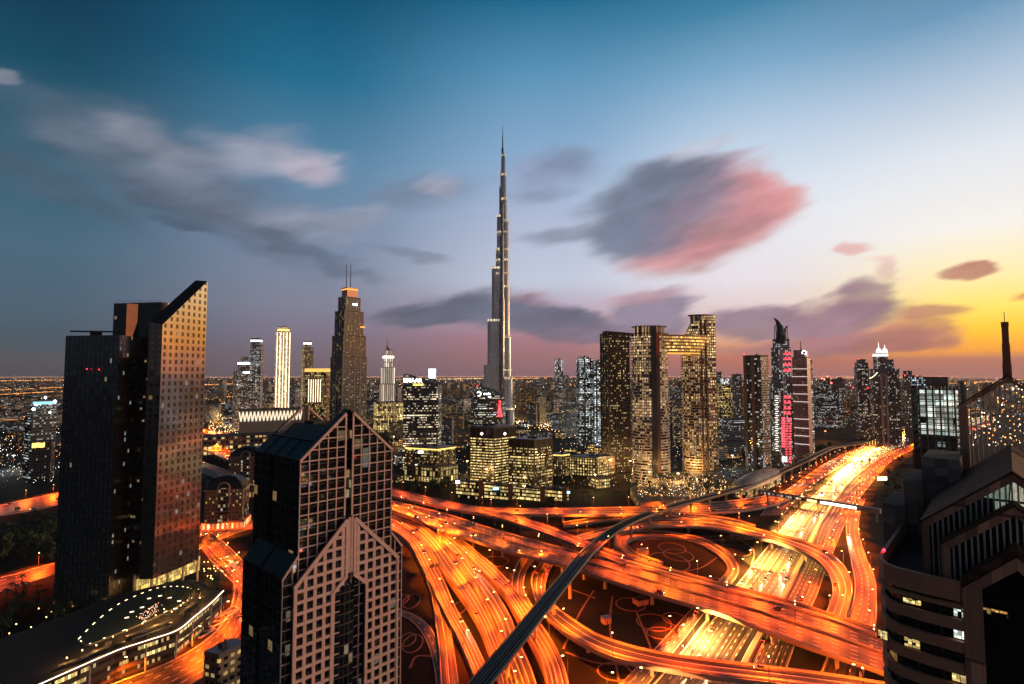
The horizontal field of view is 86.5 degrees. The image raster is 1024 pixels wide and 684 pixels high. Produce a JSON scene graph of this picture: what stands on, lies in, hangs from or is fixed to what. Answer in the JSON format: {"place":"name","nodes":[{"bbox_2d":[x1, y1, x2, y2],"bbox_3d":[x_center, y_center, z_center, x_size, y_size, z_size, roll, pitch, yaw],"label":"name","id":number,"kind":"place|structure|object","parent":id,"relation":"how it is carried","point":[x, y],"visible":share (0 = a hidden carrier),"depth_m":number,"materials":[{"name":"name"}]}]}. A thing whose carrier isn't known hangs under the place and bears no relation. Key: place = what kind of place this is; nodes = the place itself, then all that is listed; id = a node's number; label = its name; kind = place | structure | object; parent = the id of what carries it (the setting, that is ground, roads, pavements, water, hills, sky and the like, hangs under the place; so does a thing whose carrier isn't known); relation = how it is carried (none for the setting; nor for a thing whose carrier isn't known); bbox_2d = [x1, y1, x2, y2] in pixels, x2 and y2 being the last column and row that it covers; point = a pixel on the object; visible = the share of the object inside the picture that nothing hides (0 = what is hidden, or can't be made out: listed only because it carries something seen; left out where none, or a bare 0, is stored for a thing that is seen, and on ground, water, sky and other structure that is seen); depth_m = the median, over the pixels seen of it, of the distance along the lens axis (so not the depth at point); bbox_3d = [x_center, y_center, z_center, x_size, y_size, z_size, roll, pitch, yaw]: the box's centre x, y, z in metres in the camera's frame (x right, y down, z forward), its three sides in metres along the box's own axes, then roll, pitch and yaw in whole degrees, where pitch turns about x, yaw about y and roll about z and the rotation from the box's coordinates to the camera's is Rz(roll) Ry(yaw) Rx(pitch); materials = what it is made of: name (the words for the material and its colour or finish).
{"place":"outdoors","nodes":[
{"label":"outdoors","id":0,"kind":"place"},
{"bbox_2d":[0,563,54,591],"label":"road","id":1,"kind":"structure","parent":0,"point":[40,572],"depth_m":402.05,"materials":[{"name":"asphalt"}]},
{"bbox_2d":[0,493,57,515],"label":"road","id":2,"kind":"structure","parent":0,"point":[42,502],"depth_m":622.80,"materials":[{"name":"asphalt"}]},
{"bbox_2d":[22,396,56,478],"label":"office tower","id":3,"kind":"structure","parent":0,"point":[40,420],"depth_m":784.47,"materials":[{"name":"glass"}]},
{"bbox_2d":[30,440,53,481],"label":"office tower","id":4,"kind":"structure","parent":0,"point":[42,460],"depth_m":757.42,"materials":[{"name":"concrete"}]},
{"bbox_2d":[53,280,207,613],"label":"hotel tower","id":5,"kind":"structure","parent":0,"point":[129,501],"depth_m":349.52,"materials":[{"name":"black glass"}]},
{"bbox_2d":[202,462,227,477],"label":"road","id":6,"kind":"structure","parent":0,"point":[211,470],"depth_m":840.81,"materials":[{"name":"asphalt"}]},
{"bbox_2d":[199,527,242,590],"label":"road","id":7,"kind":"structure","parent":0,"point":[213,552],"depth_m":441.06,"materials":[{"name":"asphalt"}]},
{"bbox_2d":[199,521,252,548],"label":"road","id":8,"kind":"structure","parent":0,"point":[222,534],"depth_m":509.91,"materials":[{"name":"asphalt"}]},
{"bbox_2d":[231,357,249,430],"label":"residential tower","id":9,"kind":"structure","parent":0,"point":[241,383],"depth_m":1434.52,"materials":[{"name":"concrete"}]},
{"bbox_2d":[300,341,312,406],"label":"residential tower","id":10,"kind":"structure","parent":0,"point":[307,357],"depth_m":1489.84,"materials":[{"name":"concrete"}]},
{"bbox_2d":[240,405,402,683],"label":"office tower","id":11,"kind":"structure","parent":0,"point":[322,585],"depth_m":155.91,"materials":[{"name":"concrete"}]},
{"bbox_2d":[329,264,366,421],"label":"stepped tower","id":12,"kind":"structure","parent":0,"point":[348,374],"depth_m":1081.68,"materials":[{"name":"brown glass"}]},
{"bbox_2d":[401,611,439,683],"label":"slip road","id":13,"kind":"structure","parent":0,"point":[424,627],"depth_m":308.83,"materials":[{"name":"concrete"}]},
{"bbox_2d":[403,374,441,470],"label":"office tower","id":14,"kind":"structure","parent":0,"point":[422,412],"depth_m":848.23,"materials":[{"name":"black glass"}]},
{"bbox_2d":[426,576,458,683],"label":"slip road","id":15,"kind":"structure","parent":0,"point":[448,667],"depth_m":297.17,"materials":[{"name":"asphalt"}]},
{"bbox_2d":[474,385,505,424],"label":"office tower","id":16,"kind":"structure","parent":0,"point":[489,405],"depth_m":957.93,"materials":[{"name":"black glass"}]},
{"bbox_2d":[484,126,514,424],"bbox_3d":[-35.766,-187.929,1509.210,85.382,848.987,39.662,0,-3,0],"label":"skyscraper","id":17,"kind":"structure","parent":0,"point":[497,373],"depth_m":1494.39,"materials":[{"name":"metal"}]},
{"bbox_2d":[0,377,1023,683],"bbox_3d":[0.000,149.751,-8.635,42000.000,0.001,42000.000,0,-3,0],"label":"ground","id":18,"kind":"structure","parent":0,"point":[16,487],"depth_m":474.84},
{"bbox_2d":[4,424,24,433],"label":"office block","id":19,"kind":"structure","parent":18,"relation":"on","point":[11,428],"depth_m":1350.68,"materials":[{"name":"concrete"}]},
{"bbox_2d":[0,579,227,683],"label":"podium","id":20,"kind":"object","parent":18,"relation":"on","point":[39,654],"visible":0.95,"depth_m":284.00,"materials":[{"name":"black"}]},
{"bbox_2d":[114,586,241,683],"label":"boulevard","id":21,"kind":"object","parent":18,"relation":"on","point":[187,668],"visible":0.51,"depth_m":281.49,"materials":[{"name":"asphalt"}]},
{"bbox_2d":[203,403,221,421],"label":"office block","id":22,"kind":"structure","parent":18,"relation":"on","point":[212,411],"depth_m":1689.92,"materials":[{"name":"concrete"}]},
{"bbox_2d":[204,639,240,683],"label":"office block","id":23,"kind":"structure","parent":18,"relation":"on","point":[222,663],"depth_m":257.00,"materials":[{"name":"concrete"}]},
{"bbox_2d":[201,470,250,530],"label":"mansard hotel","id":24,"kind":"structure","parent":18,"relation":"on","point":[227,498],"depth_m":524.73,"materials":[{"name":"stone"}]},
{"bbox_2d":[217,488,228,521],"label":"bay window","id":25,"kind":"structure","parent":24,"relation":"in","point":[223,493],"depth_m":522.82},
{"bbox_2d":[228,442,259,497],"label":"mansard hotel","id":26,"kind":"structure","parent":18,"relation":"on","point":[242,460],"depth_m":657.37,"materials":[{"name":"concrete"}]},
{"bbox_2d":[241,455,249,478],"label":"bay window","id":27,"kind":"structure","parent":26,"relation":"in","point":[245,460],"depth_m":656.56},
{"bbox_2d":[203,431,284,455],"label":"mall","id":28,"kind":"structure","parent":18,"relation":"on","point":[230,441],"depth_m":1014.32,"materials":[{"name":"gold metal"}]},
{"bbox_2d":[249,337,263,408],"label":"residential tower","id":29,"kind":"structure","parent":18,"relation":"on","point":[256,374],"depth_m":1488.73,"materials":[{"name":"concrete"}]},
{"bbox_2d":[238,407,301,432],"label":"mall","id":30,"kind":"structure","parent":18,"relation":"on","point":[262,419],"depth_m":1217.13,"materials":[{"name":"concrete"}]},
{"bbox_2d":[274,326,290,407],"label":"lit hotel","id":31,"kind":"structure","parent":18,"relation":"on","point":[282,371],"depth_m":1535.77,"materials":[{"name":"beige metal"}]},
{"bbox_2d":[305,368,329,420],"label":"hotel","id":32,"kind":"structure","parent":18,"relation":"on","point":[317,390],"depth_m":1114.76,"materials":[{"name":"concrete"}]},
{"bbox_2d":[379,339,394,400],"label":"lit hotel","id":33,"kind":"structure","parent":18,"relation":"on","point":[387,387],"depth_m":1486.95,"materials":[{"name":"concrete"}]},
{"bbox_2d":[373,401,402,432],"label":"hotel podium","id":34,"kind":"object","parent":18,"relation":"on","point":[386,413],"visible":0.9,"depth_m":1390.14,"materials":[{"name":"gold concrete"}]},
{"bbox_2d":[389,421,402,438],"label":"apartment block","id":35,"kind":"structure","parent":18,"relation":"on","point":[396,429],"depth_m":1250.78,"materials":[{"name":"concrete"}]},
{"bbox_2d":[404,444,455,464],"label":"office block","id":36,"kind":"structure","parent":18,"relation":"on","point":[436,454],"depth_m":773.58,"materials":[{"name":"glass"}]},
{"bbox_2d":[404,463,457,482],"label":"office block","id":37,"kind":"structure","parent":18,"relation":"on","point":[424,472],"depth_m":754.45,"materials":[{"name":"glass"}]},
{"bbox_2d":[391,520,484,677],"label":"carriageway","id":38,"kind":"structure","parent":18,"relation":"on","point":[473,658],"depth_m":351.81,"materials":[{"name":"asphalt"}]},
{"bbox_2d":[441,418,453,444],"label":"office block","id":39,"kind":"structure","parent":18,"relation":"on","point":[447,431],"depth_m":1090.83,"materials":[{"name":"concrete"}]},
{"bbox_2d":[444,401,458,417],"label":"apartment block","id":40,"kind":"structure","parent":18,"relation":"on","point":[451,407],"depth_m":1489.24,"materials":[{"name":"concrete"}]},
{"bbox_2d":[392,512,516,683],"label":"carriageway","id":41,"kind":"structure","parent":18,"relation":"on","point":[455,577],"depth_m":371.88,"materials":[{"name":"asphalt"}]},
{"bbox_2d":[446,413,463,429],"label":"apartment block","id":42,"kind":"structure","parent":18,"relation":"on","point":[458,421],"depth_m":1411.55,"materials":[{"name":"concrete"}]},
{"bbox_2d":[454,430,469,444],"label":"apartment block","id":43,"kind":"structure","parent":18,"relation":"on","point":[461,436],"depth_m":1140.18,"materials":[{"name":"concrete"}]},
{"bbox_2d":[456,478,482,500],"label":"office block","id":44,"kind":"structure","parent":18,"relation":"on","point":[467,488],"depth_m":651.10,"materials":[{"name":"glass"}]},
{"bbox_2d":[407,518,536,683],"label":"carriageway","id":45,"kind":"structure","parent":18,"relation":"on","point":[500,612],"depth_m":342.34,"materials":[{"name":"asphalt"}]},
{"bbox_2d":[470,424,516,483],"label":"office block","id":46,"kind":"structure","parent":18,"relation":"on","point":[489,447],"depth_m":740.29,"materials":[{"name":"glass"}]},
{"bbox_2d":[484,481,515,500],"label":"office block","id":47,"kind":"structure","parent":18,"relation":"on","point":[499,490],"depth_m":648.48,"materials":[{"name":"glass"}]},
{"bbox_2d":[443,532,568,683],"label":"carriageway","id":48,"kind":"structure","parent":18,"relation":"on","point":[547,656],"depth_m":330.41,"materials":[{"name":"asphalt"}]},
{"bbox_2d":[0,375,1022,495],"bbox_3d":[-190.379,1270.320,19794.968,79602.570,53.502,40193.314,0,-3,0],"label":"city lights","id":49,"kind":"object","parent":18,"relation":"on","point":[548,427],"visible":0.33,"depth_m":1690.15,"materials":[{"name":"yellow"}]},
{"bbox_2d":[0,377,1023,428],"bbox_3d":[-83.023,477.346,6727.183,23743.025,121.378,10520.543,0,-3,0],"label":"city","id":50,"kind":"object","parent":18,"relation":"on","point":[533,404],"visible":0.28,"depth_m":2240.27,"materials":[{"name":"concrete"}]},
{"bbox_2d":[511,557,542,624],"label":"ramp","id":51,"kind":"structure","parent":18,"relation":"on","point":[522,566],"depth_m":397.88,"materials":[{"name":"asphalt"}]},
{"bbox_2d":[508,436,552,486],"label":"office block","id":52,"kind":"structure","parent":18,"relation":"on","point":[530,458],"depth_m":715.83,"materials":[{"name":"glass"}]},
{"bbox_2d":[516,484,544,502],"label":"office block","id":53,"kind":"structure","parent":18,"relation":"on","point":[527,492],"depth_m":640.82,"materials":[{"name":"glass"}]},
{"bbox_2d":[526,430,551,436],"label":"office block","id":54,"kind":"structure","parent":18,"relation":"on","point":[545,433],"depth_m":1180.31,"materials":[{"name":"concrete"}]},
{"bbox_2d":[206,449,883,675],"bbox_3d":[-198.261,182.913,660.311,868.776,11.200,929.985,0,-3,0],"label":"overpass","id":55,"kind":"object","parent":18,"relation":"on","point":[837,641],"visible":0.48,"depth_m":341.86,"materials":[{"name":"concrete"}]},
{"bbox_2d":[545,485,569,502],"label":"office block","id":56,"kind":"structure","parent":18,"relation":"on","point":[558,493],"depth_m":639.88,"materials":[{"name":"glass"}]},
{"bbox_2d":[554,358,562,412],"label":"lit tower","id":57,"kind":"structure","parent":18,"relation":"on","point":[558,387],"depth_m":1586.55,"materials":[{"name":"concrete"}]},
{"bbox_2d":[553,452,569,476],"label":"office block","id":58,"kind":"structure","parent":18,"relation":"on","point":[561,464],"depth_m":794.45,"materials":[{"name":"concrete"}]},
{"bbox_2d":[559,405,576,436],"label":"apartment block","id":59,"kind":"structure","parent":18,"relation":"on","point":[568,420],"depth_m":1281.73,"materials":[{"name":"concrete"}]},
{"bbox_2d":[576,356,592,445],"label":"skyscraper","id":60,"kind":"structure","parent":18,"relation":"on","point":[584,399],"depth_m":1134.10,"materials":[{"name":"glass"}]},
{"bbox_2d":[570,453,614,475],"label":"office block","id":61,"kind":"structure","parent":18,"relation":"on","point":[587,464],"depth_m":801.53,"materials":[{"name":"glass"}]},
{"bbox_2d":[592,359,600,445],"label":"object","id":62,"kind":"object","parent":18,"relation":"on","point":[596,415],"visible":0.82,"depth_m":1117.79,"materials":[{"name":"glass"}]},
{"bbox_2d":[392,481,811,522],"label":"flyover","id":63,"kind":"object","parent":18,"relation":"on","point":[733,506],"visible":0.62,"depth_m":574.95,"materials":[{"name":"concrete"}]},
{"bbox_2d":[632,595,648,606],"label":"utility hut","id":64,"kind":"object","parent":18,"relation":"on","point":[640,600],"visible":1,"depth_m":352.87,"materials":[{"name":"concrete"}]},
{"bbox_2d":[630,325,670,482],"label":"residential tower","id":65,"kind":"structure","parent":18,"relation":"on","point":[650,421],"depth_m":749.29,"materials":[{"name":"concrete"}]},
{"bbox_2d":[563,512,754,530],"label":"ramp","id":66,"kind":"structure","parent":18,"relation":"on","point":[585,522],"depth_m":535.73,"materials":[{"name":"asphalt"}]},
{"bbox_2d":[620,608,704,683],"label":"kerb","id":67,"kind":"structure","parent":18,"relation":"on","point":[663,639],"depth_m":304.26,"materials":[{"name":"concrete"}]},
{"bbox_2d":[614,530,738,583],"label":"loop ramp","id":68,"kind":"structure","parent":18,"relation":"on","point":[725,556],"depth_m":467.25,"materials":[{"name":"asphalt"}]},
{"bbox_2d":[477,507,877,634],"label":"ramp","id":69,"kind":"structure","parent":18,"relation":"on","point":[563,537],"depth_m":400.28,"materials":[{"name":"asphalt"}]},
{"bbox_2d":[630,470,734,505],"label":"parking lot","id":70,"kind":"structure","parent":18,"relation":"on","point":[663,497],"depth_m":662.98,"materials":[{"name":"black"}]},
{"bbox_2d":[680,314,717,470],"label":"residential tower","id":71,"kind":"structure","parent":18,"relation":"on","point":[699,416],"depth_m":780.79,"materials":[{"name":"concrete"}]},
{"bbox_2d":[662,334,710,353],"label":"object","id":72,"kind":"structure","parent":71,"relation":"attached to","point":[684,344],"depth_m":764.52,"materials":[{"name":"glass"}]},
{"bbox_2d":[531,562,884,683],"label":"flyover","id":73,"kind":"object","parent":18,"relation":"on","point":[581,635],"visible":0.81,"depth_m":266.69,"materials":[{"name":"concrete"}]},
{"bbox_2d":[576,518,852,616],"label":"ramp","id":74,"kind":"structure","parent":18,"relation":"on","point":[832,566],"depth_m":460.21,"materials":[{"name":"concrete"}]},
{"bbox_2d":[718,443,727,459],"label":"apartment block","id":75,"kind":"structure","parent":18,"relation":"on","point":[722,451],"depth_m":948.80,"materials":[{"name":"concrete"}]},
{"bbox_2d":[467,411,979,683],"bbox_3d":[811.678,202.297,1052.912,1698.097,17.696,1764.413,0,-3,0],"label":"metro viaduct","id":76,"kind":"object","parent":18,"relation":"on","point":[495,665],"visible":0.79,"depth_m":362.69,"materials":[{"name":"concrete"}]},
{"bbox_2d":[731,468,781,497],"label":"metro station","id":77,"kind":"object","parent":18,"relation":"on","point":[756,476],"visible":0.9,"depth_m":678.15,"materials":[{"name":"black"}]},
{"bbox_2d":[758,490,880,521],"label":"footbridge","id":78,"kind":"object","parent":18,"relation":"on","point":[876,511],"visible":0.93,"depth_m":585.61,"materials":[{"name":"black"}]},
{"bbox_2d":[653,421,987,683],"bbox_3d":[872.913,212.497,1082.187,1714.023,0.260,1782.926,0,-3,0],"label":"kerb","id":79,"kind":"structure","parent":18,"relation":"on","point":[754,563],"depth_m":409.69,"materials":[{"name":"stone"}]},
{"bbox_2d":[655,415,989,683],"bbox_3d":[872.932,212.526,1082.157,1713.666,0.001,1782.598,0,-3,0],"label":"highway","id":80,"kind":"structure","parent":18,"relation":"on","point":[726,639],"depth_m":396.20,"materials":[{"name":"asphalt"}]},
{"bbox_2d":[821,500,876,677],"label":"kerb","id":81,"kind":"structure","parent":18,"relation":"on","point":[854,581],"depth_m":386.70,"materials":[{"name":"concrete"}]},
{"bbox_2d":[749,423,987,666],"bbox_3d":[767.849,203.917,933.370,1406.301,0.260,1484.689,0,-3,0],"label":"kerb","id":82,"kind":"structure","parent":18,"relation":"on","point":[824,571],"depth_m":415.96,"materials":[{"name":"stone"}]},
{"bbox_2d":[750,422,989,666],"bbox_3d":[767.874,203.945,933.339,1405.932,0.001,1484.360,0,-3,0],"label":"highway","id":83,"kind":"structure","parent":18,"relation":"on","point":[779,652],"depth_m":425.07,"materials":[{"name":"asphalt"}]},
{"bbox_2d":[734,425,974,683],"bbox_3d":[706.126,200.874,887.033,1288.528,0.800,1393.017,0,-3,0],"label":"median barrier","id":84,"kind":"object","parent":83,"relation":"on","point":[750,652],"visible":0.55,"depth_m":417.69,"materials":[{"name":"concrete"}]},
{"bbox_2d":[870,342,901,447],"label":"domed tower","id":85,"kind":"structure","parent":18,"relation":"on","point":[885,402],"depth_m":1124.89,"materials":[{"name":"concrete"}]},
{"bbox_2d":[902,371,916,448],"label":"residential tower","id":86,"kind":"structure","parent":18,"relation":"on","point":[906,375],"depth_m":1090.13,"materials":[{"name":"concrete"}]},
{"bbox_2d":[563,375,568,405],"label":"residential tower","id":87,"kind":"structure","parent":0,"point":[565,390],"depth_m":1609.12,"materials":[{"name":"concrete"}]},
{"bbox_2d":[587,475,609,488],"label":"building","id":88,"kind":"structure","parent":0,"point":[600,481],"depth_m":713.97,"materials":[{"name":"glass"}]},
{"bbox_2d":[600,331,633,471],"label":"residential tower","id":89,"kind":"structure","parent":0,"point":[615,413],"depth_m":834.42,"materials":[{"name":"concrete"}]},
{"bbox_2d":[622,609,703,683],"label":"slip road","id":90,"kind":"structure","parent":0,"point":[640,676],"depth_m":302.33,"materials":[{"name":"asphalt"}]},
{"bbox_2d":[672,399,681,442],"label":"residential tower","id":91,"kind":"structure","parent":0,"point":[677,418],"depth_m":1185.44,"materials":[{"name":"concrete"}]},
{"bbox_2d":[637,530,776,539],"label":"slip road","id":92,"kind":"structure","parent":0,"point":[736,537],"depth_m":493.98,"materials":[{"name":"asphalt"}]},
{"bbox_2d":[717,383,732,433],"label":"residential tower","id":93,"kind":"structure","parent":0,"point":[724,402],"depth_m":1234.58,"materials":[{"name":"concrete"}]},
{"bbox_2d":[720,418,744,437],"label":"office block","id":94,"kind":"structure","parent":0,"point":[732,427],"depth_m":1113.15,"materials":[{"name":"concrete"}]},
{"bbox_2d":[731,373,742,418],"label":"residential tower","id":95,"kind":"structure","parent":0,"point":[736,381],"depth_m":1337.35,"materials":[{"name":"concrete"}]},
{"bbox_2d":[743,354,771,470],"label":"office tower","id":96,"kind":"structure","parent":0,"point":[757,414],"depth_m":836.41,"materials":[{"name":"brown glass"}]},
{"bbox_2d":[771,318,794,466],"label":"horned tower","id":97,"kind":"structure","parent":0,"point":[782,419],"depth_m":887.05,"materials":[{"name":"black glass"}]},
{"bbox_2d":[792,341,814,461],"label":"office tower","id":98,"kind":"structure","parent":0,"point":[803,407],"depth_m":939.09,"materials":[{"name":"concrete"}]},
{"bbox_2d":[813,378,839,428],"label":"office tower","id":99,"kind":"structure","parent":0,"point":[826,405],"depth_m":1477.40,"materials":[{"name":"concrete"}]},
{"bbox_2d":[761,434,904,514],"bbox_3d":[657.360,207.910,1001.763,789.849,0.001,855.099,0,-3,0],"label":"service road","id":100,"kind":"structure","parent":0,"point":[818,473],"depth_m":832.35,"materials":[{"name":"asphalt"}]},
{"bbox_2d":[832,377,845,427],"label":"office tower","id":101,"kind":"structure","parent":0,"point":[838,382],"depth_m":1503.86,"materials":[{"name":"concrete"}]},
{"bbox_2d":[822,499,875,676],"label":"frontage road","id":102,"kind":"structure","parent":0,"point":[864,601],"depth_m":377.87,"materials":[{"name":"asphalt"}]},
{"bbox_2d":[852,359,870,439],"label":"residential tower","id":103,"kind":"structure","parent":0,"point":[862,400],"depth_m":1236.24,"materials":[{"name":"concrete"}]},
{"bbox_2d":[911,375,926,443],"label":"residential tower","id":104,"kind":"structure","parent":0,"point":[919,380],"depth_m":891.32,"materials":[{"name":"concrete"}]},
{"bbox_2d":[910,377,965,469],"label":"office building","id":105,"kind":"structure","parent":0,"point":[936,409],"depth_m":343.52,"materials":[{"name":"glass"}]},
{"bbox_2d":[877,312,1023,683],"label":"stone tower","id":106,"kind":"structure","parent":0,"point":[951,569],"depth_m":119.83,"materials":[{"name":"concrete"}]},
{"bbox_2d":[903,636,920,649],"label":"window","id":107,"kind":"structure","parent":106,"relation":"in","point":[908,642],"depth_m":120.89,"materials":[{"name":"glass"}]},
{"bbox_2d":[983,606,1008,618],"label":"window","id":108,"kind":"structure","parent":106,"relation":"in","point":[991,611],"depth_m":113.03,"materials":[{"name":"glass"}]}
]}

